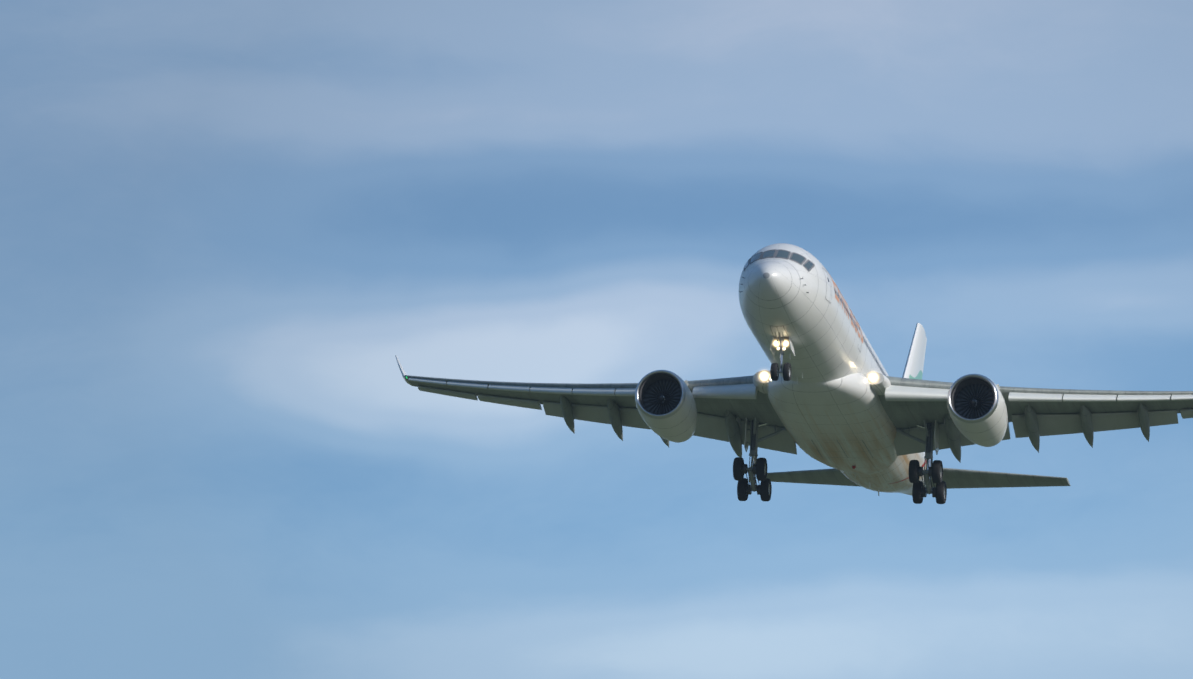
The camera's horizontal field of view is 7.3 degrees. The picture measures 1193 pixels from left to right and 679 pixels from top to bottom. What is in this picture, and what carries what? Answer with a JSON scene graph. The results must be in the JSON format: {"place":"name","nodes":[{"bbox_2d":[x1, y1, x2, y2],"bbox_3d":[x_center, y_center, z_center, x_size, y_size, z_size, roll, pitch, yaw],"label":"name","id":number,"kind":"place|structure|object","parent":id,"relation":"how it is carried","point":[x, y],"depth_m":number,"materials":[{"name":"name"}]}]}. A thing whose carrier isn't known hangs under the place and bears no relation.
{"place":"outdoors","nodes":[
{"label":"outdoors","id":0,"kind":"place"},
{"bbox_2d":[0,0,1192,678],"label":"sky","id":1,"kind":"structure","parent":0,"point":[225,225],"materials":[{"name":"blue"}]},
{"bbox_2d":[406,277,878,495],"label":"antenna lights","id":2,"kind":"object","parent":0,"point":[853,467],"depth_m":546.72,"materials":[{"name":"white"}]},
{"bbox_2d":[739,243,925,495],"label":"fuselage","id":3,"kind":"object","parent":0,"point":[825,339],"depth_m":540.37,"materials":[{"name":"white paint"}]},
{"bbox_2d":[395,355,784,427],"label":"wing","id":4,"kind":"structure","parent":3,"relation":"attached to","point":[760,409],"depth_m":563.19,"materials":[{"name":"grey metal"}]},
{"bbox_2d":[408,378,757,398],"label":"slats","id":5,"kind":"object","parent":4,"relation":"on","point":[743,391],"depth_m":562.24,"materials":[{"name":"paint"}]},
{"bbox_2d":[418,386,796,454],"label":"wing flaps","id":6,"kind":"object","parent":4,"relation":"attached to","point":[711,426],"depth_m":566.81,"materials":[{"name":"paint"}]},
{"bbox_2d":[560,395,741,456],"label":"flap track fairings","id":7,"kind":"object","parent":4,"relation":"on","point":[733,430],"depth_m":565.49,"materials":[{"name":"grey paint"}]},
{"bbox_2d":[635,370,696,442],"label":"engine","id":8,"kind":"object","parent":4,"relation":"on","point":[665,404],"depth_m":554.26,"materials":[{"name":"paint"}]},
{"bbox_2d":[733,416,785,500],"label":"gear","id":9,"kind":"object","parent":4,"relation":"attached to","point":[757,468],"depth_m":561.50,"materials":[{"name":"black rubber"}]},
{"bbox_2d":[770,332,794,380],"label":"nose landing gear","id":10,"kind":"object","parent":3,"relation":"attached to","point":[774,369],"depth_m":539.39,"materials":[{"name":"black"}]},
{"bbox_2d":[757,339,881,382],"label":"landing lights","id":11,"kind":"object","parent":3,"relation":"attached to","point":[872,376],"depth_m":551.77},
{"bbox_2d":[753,370,898,474],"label":"belly fairing","id":12,"kind":"object","parent":3,"relation":"attached to","point":[845,424],"depth_m":555.21,"materials":[{"name":"white paint"}]},
{"bbox_2d":[825,268,862,342],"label":"lettering","id":13,"kind":"object","parent":3,"relation":"attached to","point":[837,298],"depth_m":545.57,"materials":[{"name":"brown paint"}]},
{"bbox_2d":[902,323,926,379],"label":"vertical stabilizer","id":14,"kind":"object","parent":3,"relation":"attached to","point":[914,366],"depth_m":587.82},
{"bbox_2d":[767,468,1070,488],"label":"horizontal stabilizer","id":15,"kind":"object","parent":3,"relation":"attached to","point":[957,478],"depth_m":586.71,"materials":[{"name":"grey paint"}]},
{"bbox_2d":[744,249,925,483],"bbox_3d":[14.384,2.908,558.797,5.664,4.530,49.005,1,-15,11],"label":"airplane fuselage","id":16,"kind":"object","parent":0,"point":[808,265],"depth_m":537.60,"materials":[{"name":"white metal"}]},
{"bbox_2d":[878,376,1192,428],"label":"wing","id":17,"kind":"structure","parent":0,"point":[905,414],"depth_m":558.23,"materials":[{"name":"grey metal"}]},
{"bbox_2d":[896,418,946,503],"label":"gear","id":18,"kind":"object","parent":17,"relation":"on","point":[934,471],"depth_m":559.46,"materials":[{"name":"black rubber"}]},
{"bbox_2d":[947,374,1007,446],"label":"engine","id":19,"kind":"object","parent":17,"relation":"on","point":[976,406],"depth_m":550.70,"materials":[{"name":"paint"}]},
{"bbox_2d":[885,385,1192,401],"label":"slats","id":20,"kind":"object","parent":17,"relation":"on","point":[898,393],"depth_m":556.00,"materials":[{"name":"paint"}]},
{"bbox_2d":[894,409,1192,455],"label":"wing flaps","id":21,"kind":"object","parent":17,"relation":"on","point":[1055,424],"depth_m":561.68,"materials":[{"name":"paint"}]},
{"bbox_2d":[945,403,1149,462],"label":"flap track fairings","id":22,"kind":"object","parent":17,"relation":"attached to","point":[953,433],"depth_m":560.26,"materials":[{"name":"grey paint"}]}
]}

